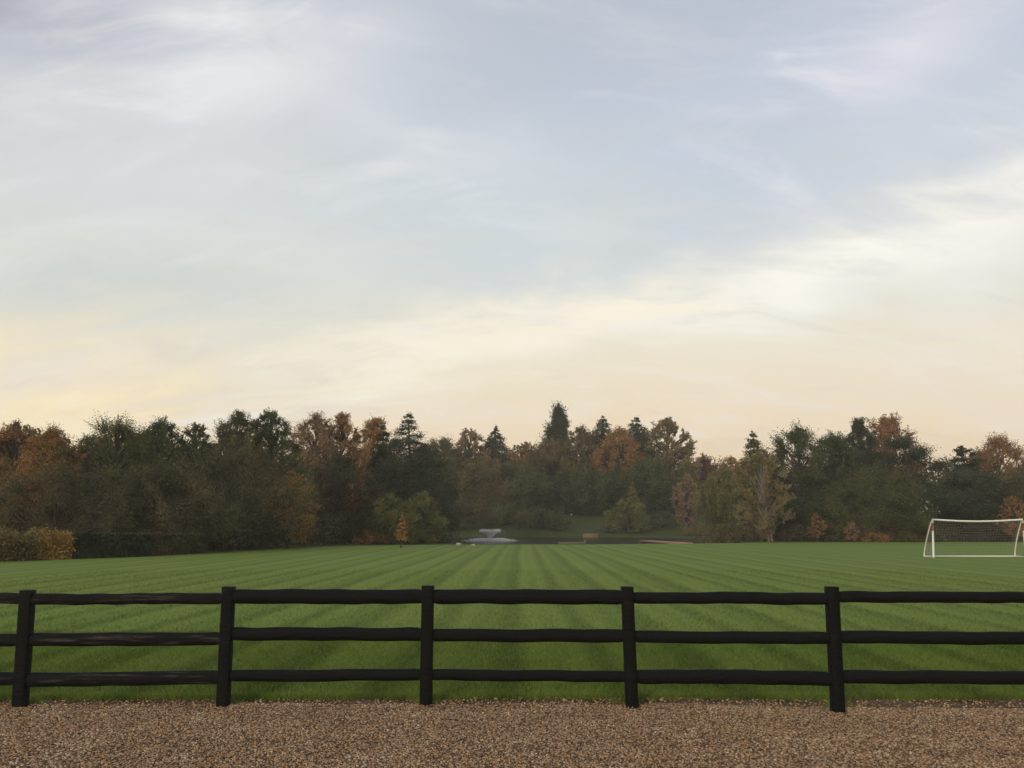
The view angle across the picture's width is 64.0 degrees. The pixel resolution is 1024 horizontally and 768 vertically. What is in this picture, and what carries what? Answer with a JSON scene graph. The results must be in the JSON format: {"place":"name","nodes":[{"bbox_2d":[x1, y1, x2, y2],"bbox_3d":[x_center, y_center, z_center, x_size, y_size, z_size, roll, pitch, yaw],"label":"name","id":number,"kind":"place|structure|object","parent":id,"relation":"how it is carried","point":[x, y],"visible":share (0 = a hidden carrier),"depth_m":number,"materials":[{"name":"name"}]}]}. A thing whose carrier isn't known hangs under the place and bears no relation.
{"place":"outdoors","nodes":[
{"label":"outdoors","id":0,"kind":"place"},
{"bbox_2d":[0,542,1023,707],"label":"lawn","id":1,"kind":"structure","parent":0,"point":[798,557],"depth_m":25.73,"materials":[{"name":"green plant"}]},
{"bbox_2d":[0,524,46,561],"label":"hedge","id":2,"kind":"object","parent":1,"relation":"on","point":[14,540],"visible":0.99,"depth_m":40.59,"materials":[{"name":"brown plant"}]},
{"bbox_2d":[25,523,75,559],"bbox_3d":[-24.014,8.219,42.540,2.663,1.955,1.790,-6,-11,30],"label":"hedge","id":3,"kind":"object","parent":1,"relation":"on","point":[49,540],"visible":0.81,"depth_m":42.19,"materials":[{"name":"plant"}]},
{"bbox_2d":[58,531,155,558],"bbox_3d":[-22.414,8.957,45.535,1.810,1.532,4.982,-6,-12,32],"label":"hedge","id":4,"kind":"object","parent":1,"relation":"on","point":[98,547],"visible":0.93,"depth_m":45.03,"materials":[{"name":"green plant"}]},
{"bbox_2d":[134,532,208,555],"bbox_3d":[-20.854,9.815,50.343,1.787,1.492,5.460,-2,-10,11],"label":"hedge","id":5,"kind":"object","parent":1,"relation":"on","point":[164,547],"visible":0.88,"depth_m":49.91,"materials":[{"name":"green plant"}]},
{"bbox_2d":[394,512,407,547],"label":"sapling","id":6,"kind":"object","parent":1,"relation":"on","point":[402,523],"visible":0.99,"depth_m":65.91,"materials":[{"name":"orange plant"}]},
{"bbox_2d":[923,519,1023,557],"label":"football goal","id":7,"kind":"object","parent":1,"relation":"on","point":[932,526],"visible":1,"depth_m":45.80,"materials":[{"name":"white paint"}]},
{"bbox_2d":[0,696,1023,767],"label":"gravel","id":8,"kind":"structure","parent":0,"point":[831,723],"depth_m":6.52,"materials":[{"name":"brown gravel"}]},
{"bbox_2d":[0,585,1023,712],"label":"post and rail fence","id":9,"kind":"object","parent":8,"relation":"on","point":[22,679],"visible":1,"depth_m":7.68,"materials":[{"name":"black wood"}]},
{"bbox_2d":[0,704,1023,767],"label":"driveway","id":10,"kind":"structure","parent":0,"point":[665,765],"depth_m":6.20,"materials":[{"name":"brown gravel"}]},
{"bbox_2d":[0,0,1023,514],"label":"sky","id":11,"kind":"structure","parent":0,"point":[728,220],"materials":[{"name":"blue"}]},
{"bbox_2d":[3,513,1023,561],"bbox_3d":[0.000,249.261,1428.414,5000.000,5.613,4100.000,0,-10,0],"label":"ground","id":12,"kind":"structure","parent":0,"point":[581,525],"depth_m":150.63,"materials":[{"name":"green plant"}]},
{"bbox_2d":[0,451,9,511],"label":"broadleaf tree","id":13,"kind":"object","parent":12,"relation":"on","point":[2,479],"visible":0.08,"depth_m":60.32,"materials":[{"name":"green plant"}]},
{"bbox_2d":[0,418,48,530],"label":"broadleaf tree","id":14,"kind":"object","parent":12,"relation":"on","point":[12,433],"visible":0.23,"depth_m":62.12,"materials":[{"name":"brown plant"}]},
{"bbox_2d":[0,422,90,530],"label":"broadleaf tree","id":15,"kind":"object","parent":12,"relation":"on","point":[54,436],"visible":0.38,"depth_m":55.95,"materials":[{"name":"brown plant"}]},
{"bbox_2d":[0,453,155,553],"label":"broadleaf tree","id":16,"kind":"object","parent":12,"relation":"on","point":[55,480],"visible":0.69,"depth_m":50.26,"materials":[{"name":"green plant"}]},
{"bbox_2d":[58,432,109,527],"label":"broadleaf tree","id":17,"kind":"object","parent":12,"relation":"on","point":[88,460],"visible":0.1,"depth_m":65.74,"materials":[{"name":"brown plant"}]},
{"bbox_2d":[24,411,198,529],"bbox_3d":[-27.716,6.808,57.281,11.191,10.165,10.137,7,-12,-36],"label":"broadleaf tree","id":18,"kind":"object","parent":12,"relation":"on","point":[107,455],"visible":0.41,"depth_m":57.54,"materials":[{"name":"green plant"}]},
{"bbox_2d":[52,458,250,553],"bbox_3d":[-23.971,8.492,54.025,11.539,7.245,11.898,7,-12,-34],"label":"broadleaf tree","id":19,"kind":"object","parent":12,"relation":"on","point":[196,501],"visible":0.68,"depth_m":52.86,"materials":[{"name":"green plant"}]},
{"bbox_2d":[100,415,210,507],"bbox_3d":[-27.641,7.673,63.790,8.722,10.709,6.870,-5,-11,27],"label":"broadleaf tree","id":20,"kind":"object","parent":12,"relation":"on","point":[160,426],"visible":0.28,"depth_m":64.11,"materials":[{"name":"green plant"}]},
{"bbox_2d":[169,422,217,508],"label":"broadleaf tree","id":21,"kind":"object","parent":12,"relation":"on","point":[197,433],"visible":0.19,"depth_m":70.06,"materials":[{"name":"green plant"}]},
{"bbox_2d":[102,428,330,552],"bbox_3d":[-21.015,8.347,60.435,15.639,10.501,18.517,2,-10,-11],"label":"broadleaf tree","id":22,"kind":"object","parent":12,"relation":"on","point":[249,467],"visible":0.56,"depth_m":60.11,"materials":[{"name":"green plant"}]},
{"bbox_2d":[199,409,272,524],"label":"broadleaf tree","id":23,"kind":"object","parent":12,"relation":"on","point":[239,421],"visible":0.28,"depth_m":71.66,"materials":[{"name":"green plant"}]},
{"bbox_2d":[240,407,313,541],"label":"broadleaf tree","id":24,"kind":"object","parent":12,"relation":"on","point":[270,438],"visible":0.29,"depth_m":74.42,"materials":[{"name":"green plant"}]},
{"bbox_2d":[253,469,322,548],"bbox_3d":[-17.757,10.042,65.191,5.278,6.498,4.799,6,-12,-31],"label":"broadleaf tree","id":25,"kind":"object","parent":12,"relation":"on","point":[299,523],"visible":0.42,"depth_m":64.65,"materials":[{"name":"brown plant"}]},
{"bbox_2d":[286,410,360,542],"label":"broadleaf tree","id":26,"kind":"object","parent":12,"relation":"on","point":[313,450],"visible":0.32,"depth_m":91.08,"materials":[{"name":"brown plant"}]},
{"bbox_2d":[318,411,370,521],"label":"broadleaf tree","id":27,"kind":"object","parent":12,"relation":"on","point":[341,421],"visible":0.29,"depth_m":95.49,"materials":[{"name":"brown plant"}]},
{"bbox_2d":[302,450,399,543],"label":"broadleaf tree","id":28,"kind":"object","parent":12,"relation":"on","point":[337,493],"visible":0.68,"depth_m":83.51,"materials":[{"name":"green plant"}]},
{"bbox_2d":[343,416,401,514],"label":"broadleaf tree","id":29,"kind":"object","parent":12,"relation":"on","point":[373,427],"visible":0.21,"depth_m":107.45,"materials":[{"name":"brown plant"}]},
{"bbox_2d":[352,529,394,543],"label":"shrub","id":30,"kind":"object","parent":12,"relation":"on","point":[366,540],"visible":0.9,"depth_m":81.04,"materials":[{"name":"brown plant"}]},
{"bbox_2d":[353,423,403,540],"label":"conifer tree","id":31,"kind":"object","parent":12,"relation":"on","point":[378,452],"visible":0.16,"depth_m":101.30,"materials":[{"name":"green plant"}]},
{"bbox_2d":[356,492,429,543],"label":"shrub","id":32,"kind":"object","parent":12,"relation":"on","point":[410,519],"visible":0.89,"depth_m":81.88,"materials":[{"name":"green plant"}]},
{"bbox_2d":[349,412,472,542],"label":"conifer tree","id":33,"kind":"object","parent":12,"relation":"on","point":[409,481],"visible":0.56,"depth_m":96.68,"materials":[{"name":"green plant"}]},
{"bbox_2d":[401,490,449,543],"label":"shrub","id":34,"kind":"object","parent":12,"relation":"on","point":[428,538],"visible":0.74,"depth_m":85.43,"materials":[{"name":"green plant"}]},
{"bbox_2d":[392,441,463,541],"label":"broadleaf tree","id":35,"kind":"object","parent":12,"relation":"on","point":[442,462],"visible":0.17,"depth_m":102.49,"materials":[{"name":"green plant"}]},
{"bbox_2d":[427,435,490,513],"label":"broadleaf tree","id":36,"kind":"object","parent":12,"relation":"on","point":[447,451],"visible":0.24,"depth_m":174.85,"materials":[{"name":"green plant"}]},
{"bbox_2d":[448,427,493,498],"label":"broadleaf tree","id":37,"kind":"object","parent":12,"relation":"on","point":[464,439],"visible":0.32,"depth_m":181.44,"materials":[{"name":"brown plant"}]},
{"bbox_2d":[446,453,533,514],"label":"broadleaf tree","id":38,"kind":"object","parent":12,"relation":"on","point":[466,480],"visible":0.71,"depth_m":166.65,"materials":[{"name":"green plant"}]},
{"bbox_2d":[474,424,518,505],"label":"conifer tree","id":39,"kind":"object","parent":12,"relation":"on","point":[494,440],"visible":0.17,"depth_m":184.56,"materials":[{"name":"green plant"}]},
{"bbox_2d":[479,503,530,524],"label":"shrub","id":40,"kind":"object","parent":12,"relation":"on","point":[499,517],"visible":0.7,"depth_m":157.07,"materials":[{"name":"green plant"}]},
{"bbox_2d":[0,424,1017,535],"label":"woodland","id":41,"kind":"object","parent":12,"relation":"on","point":[933,478],"visible":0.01,"depth_m":126.30,"materials":[{"name":"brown plant"}]},
{"bbox_2d":[1,505,1021,552],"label":"undergrowth","id":42,"kind":"object","parent":12,"relation":"on","point":[319,537],"visible":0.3,"depth_m":82.38,"materials":[{"name":"green plant"}]},
{"bbox_2d":[0,698,1023,708],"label":"soil strip","id":43,"kind":"object","parent":12,"relation":"on","point":[881,703],"visible":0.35,"depth_m":7.82,"materials":[{"name":"brown soil"}]},
{"bbox_2d":[469,457,557,514],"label":"broadleaf tree","id":44,"kind":"object","parent":12,"relation":"on","point":[526,497],"visible":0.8,"depth_m":166.16,"materials":[{"name":"green plant"}]},
{"bbox_2d":[504,441,545,504],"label":"broadleaf tree","id":45,"kind":"object","parent":12,"relation":"on","point":[512,454],"visible":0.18,"depth_m":183.17,"materials":[{"name":"brown plant"}]},
{"bbox_2d":[506,503,573,529],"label":"shrub","id":46,"kind":"object","parent":12,"relation":"on","point":[548,518],"visible":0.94,"depth_m":153.20,"materials":[{"name":"green plant"}]},
{"bbox_2d":[508,434,580,514],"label":"broadleaf tree","id":47,"kind":"object","parent":12,"relation":"on","point":[552,449],"visible":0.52,"depth_m":174.50,"materials":[{"name":"green plant"}]},
{"bbox_2d":[534,400,578,494],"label":"conifer tree","id":48,"kind":"object","parent":12,"relation":"on","point":[559,422],"visible":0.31,"depth_m":188.30,"materials":[{"name":"green plant"}]},
{"bbox_2d":[554,423,606,510],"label":"broadleaf tree","id":49,"kind":"object","parent":12,"relation":"on","point":[584,439],"visible":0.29,"depth_m":182.32,"materials":[{"name":"green plant"}]},
{"bbox_2d":[538,460,627,514],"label":"broadleaf tree","id":50,"kind":"object","parent":12,"relation":"on","point":[586,503],"visible":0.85,"depth_m":169.48,"materials":[{"name":"green plant"}]},
{"bbox_2d":[573,416,632,512],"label":"conifer tree","id":51,"kind":"object","parent":12,"relation":"on","point":[601,433],"visible":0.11,"depth_m":187.94,"materials":[{"name":"green plant"}]},
{"bbox_2d":[596,525,614,531],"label":"shrub","id":52,"kind":"object","parent":12,"relation":"on","point":[607,528],"visible":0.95,"depth_m":151.08,"materials":[{"name":"green plant"}]},
{"bbox_2d":[587,425,645,510],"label":"broadleaf tree","id":53,"kind":"object","parent":12,"relation":"on","point":[620,435],"visible":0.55,"depth_m":178.78,"materials":[{"name":"brown plant"}]},
{"bbox_2d":[603,497,655,531],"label":"shrub","id":54,"kind":"object","parent":12,"relation":"on","point":[614,519],"visible":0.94,"depth_m":151.05,"materials":[{"name":"green plant"}]},
{"bbox_2d":[620,481,646,529],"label":"sapling","id":55,"kind":"object","parent":12,"relation":"on","point":[634,492],"visible":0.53,"depth_m":153.69,"materials":[{"name":"green plant"}]},
{"bbox_2d":[581,455,692,513],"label":"broadleaf tree","id":56,"kind":"object","parent":12,"relation":"on","point":[649,466],"visible":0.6,"depth_m":170.70,"materials":[{"name":"green plant"}]},
{"bbox_2d":[609,417,674,511],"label":"conifer tree","id":57,"kind":"object","parent":12,"relation":"on","point":[639,435],"visible":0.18,"depth_m":187.35,"materials":[{"name":"green plant"}]},
{"bbox_2d":[642,510,681,526],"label":"shrub","id":58,"kind":"object","parent":12,"relation":"on","point":[665,516],"visible":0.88,"depth_m":155.06,"materials":[{"name":"green plant"}]},
{"bbox_2d":[634,416,702,513],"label":"broadleaf tree","id":59,"kind":"object","parent":12,"relation":"on","point":[669,426],"visible":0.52,"depth_m":180.00,"materials":[{"name":"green plant"}]},
{"bbox_2d":[636,459,702,513],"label":"broadleaf tree","id":60,"kind":"object","parent":12,"relation":"on","point":[659,507],"visible":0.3,"depth_m":173.19,"materials":[{"name":"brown plant"}]},
{"bbox_2d":[670,472,702,528],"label":"sapling","id":61,"kind":"object","parent":12,"relation":"on","point":[685,513],"visible":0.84,"depth_m":153.90,"materials":[{"name":"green plant"}]},
{"bbox_2d":[691,452,723,495],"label":"broadleaf tree","id":62,"kind":"object","parent":12,"relation":"on","point":[705,468],"visible":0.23,"depth_m":192.01,"materials":[{"name":"brown plant"}]},
{"bbox_2d":[688,465,754,536],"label":"willow tree","id":63,"kind":"object","parent":12,"relation":"on","point":[718,484],"visible":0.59,"depth_m":123.97,"materials":[{"name":"green plant"}]},
{"bbox_2d":[719,456,741,491],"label":"broadleaf tree","id":64,"kind":"object","parent":12,"relation":"on","point":[730,460],"visible":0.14,"depth_m":195.05,"materials":[{"name":"green plant"}]},
{"bbox_2d":[721,525,755,542],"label":"shrub","id":65,"kind":"object","parent":12,"relation":"on","point":[731,537],"visible":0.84,"depth_m":95.58,"materials":[{"name":"green plant"}]},
{"bbox_2d":[716,431,791,537],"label":"conifer tree","id":66,"kind":"object","parent":12,"relation":"on","point":[753,443],"visible":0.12,"depth_m":114.94,"materials":[{"name":"green plant"}]},
{"bbox_2d":[729,447,796,541],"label":"birch tree","id":67,"kind":"object","parent":12,"relation":"on","point":[766,526],"visible":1,"depth_m":96.69,"materials":[{"name":"brown plant"}]},
{"bbox_2d":[737,418,861,540],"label":"broadleaf tree","id":68,"kind":"object","parent":12,"relation":"on","point":[817,454],"visible":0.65,"depth_m":103.89,"materials":[{"name":"green plant"}]},
{"bbox_2d":[807,512,827,541],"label":"sapling","id":69,"kind":"object","parent":12,"relation":"on","point":[817,533],"visible":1,"depth_m":95.34,"materials":[{"name":"orange plant"}]},
{"bbox_2d":[794,429,881,539],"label":"broadleaf tree","id":70,"kind":"object","parent":12,"relation":"on","point":[838,444],"visible":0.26,"depth_m":108.56,"materials":[{"name":"green plant"}]},
{"bbox_2d":[843,521,860,540],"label":"sapling","id":71,"kind":"object","parent":12,"relation":"on","point":[854,537],"visible":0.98,"depth_m":94.25,"materials":[{"name":"brown plant"}]},
{"bbox_2d":[837,416,882,509],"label":"broadleaf tree","id":72,"kind":"object","parent":12,"relation":"on","point":[859,433],"visible":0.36,"depth_m":111.62,"materials":[{"name":"green plant"}]},
{"bbox_2d":[856,530,894,541],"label":"shrub","id":73,"kind":"object","parent":12,"relation":"on","point":[881,538],"visible":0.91,"depth_m":93.52,"materials":[{"name":"brown plant"}]},
{"bbox_2d":[812,460,941,541],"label":"broadleaf tree","id":74,"kind":"object","parent":12,"relation":"on","point":[872,519],"visible":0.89,"depth_m":95.90,"materials":[{"name":"green plant"}]},
{"bbox_2d":[865,411,929,517],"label":"broadleaf tree","id":75,"kind":"object","parent":12,"relation":"on","point":[886,426],"visible":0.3,"depth_m":115.12,"materials":[{"name":"brown plant"}]},
{"bbox_2d":[887,529,924,541],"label":"shrub","id":76,"kind":"object","parent":12,"relation":"on","point":[913,539],"visible":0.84,"depth_m":94.94,"materials":[{"name":"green plant"}]},
{"bbox_2d":[843,434,1017,540],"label":"broadleaf tree","id":77,"kind":"object","parent":12,"relation":"on","point":[940,499],"visible":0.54,"depth_m":99.94,"materials":[{"name":"green plant"}]},
{"bbox_2d":[942,445,991,519],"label":"broadleaf tree","id":78,"kind":"object","parent":12,"relation":"on","point":[961,450],"visible":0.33,"depth_m":109.09,"materials":[{"name":"green plant"}]},
{"bbox_2d":[929,466,1023,541],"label":"broadleaf tree","id":79,"kind":"object","parent":12,"relation":"on","point":[994,486],"visible":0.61,"depth_m":98.99,"materials":[{"name":"green plant"}]},
{"bbox_2d":[936,432,1023,508],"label":"broadleaf tree","id":80,"kind":"object","parent":12,"relation":"on","point":[998,446],"visible":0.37,"depth_m":120.08,"materials":[{"name":"brown plant"}]},
{"bbox_2d":[989,458,1023,512],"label":"broadleaf tree","id":81,"kind":"object","parent":12,"relation":"on","point":[1011,472],"visible":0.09,"depth_m":113.54,"materials":[{"name":"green plant"}]},
{"bbox_2d":[991,472,1023,540],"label":"broadleaf tree","id":82,"kind":"object","parent":12,"relation":"on","point":[1018,481],"visible":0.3,"depth_m":98.94,"materials":[{"name":"green plant"}]},
{"bbox_2d":[996,495,1023,541],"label":"sapling","id":83,"kind":"object","parent":12,"relation":"on","point":[1010,524],"visible":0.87,"depth_m":92.53,"materials":[{"name":"brown plant"}]},
{"bbox_2d":[406,537,737,543],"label":"pond","id":84,"kind":"structure","parent":0,"point":[589,540],"depth_m":110.06,"materials":[{"name":"black liquid"}]},
{"bbox_2d":[461,529,516,540],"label":"fountain","id":85,"kind":"object","parent":84,"relation":"on","point":[490,534],"visible":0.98,"depth_m":104.43,"materials":[{"name":"grey stone"}]},
{"bbox_2d":[558,540,585,543],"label":"landing stage","id":86,"kind":"object","parent":84,"relation":"in","point":[584,542],"visible":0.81,"depth_m":81.41,"materials":[{"name":"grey wood"}]},
{"bbox_2d":[583,534,597,536],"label":"landing stage","id":87,"kind":"object","parent":84,"relation":"in","point":[590,535],"visible":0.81,"depth_m":145.26,"materials":[{"name":"brown wood"}]},
{"bbox_2d":[639,540,692,543],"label":"landing stage","id":88,"kind":"object","parent":84,"relation":"in","point":[661,542],"visible":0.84,"depth_m":89.61,"materials":[{"name":"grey wood"}]}
]}

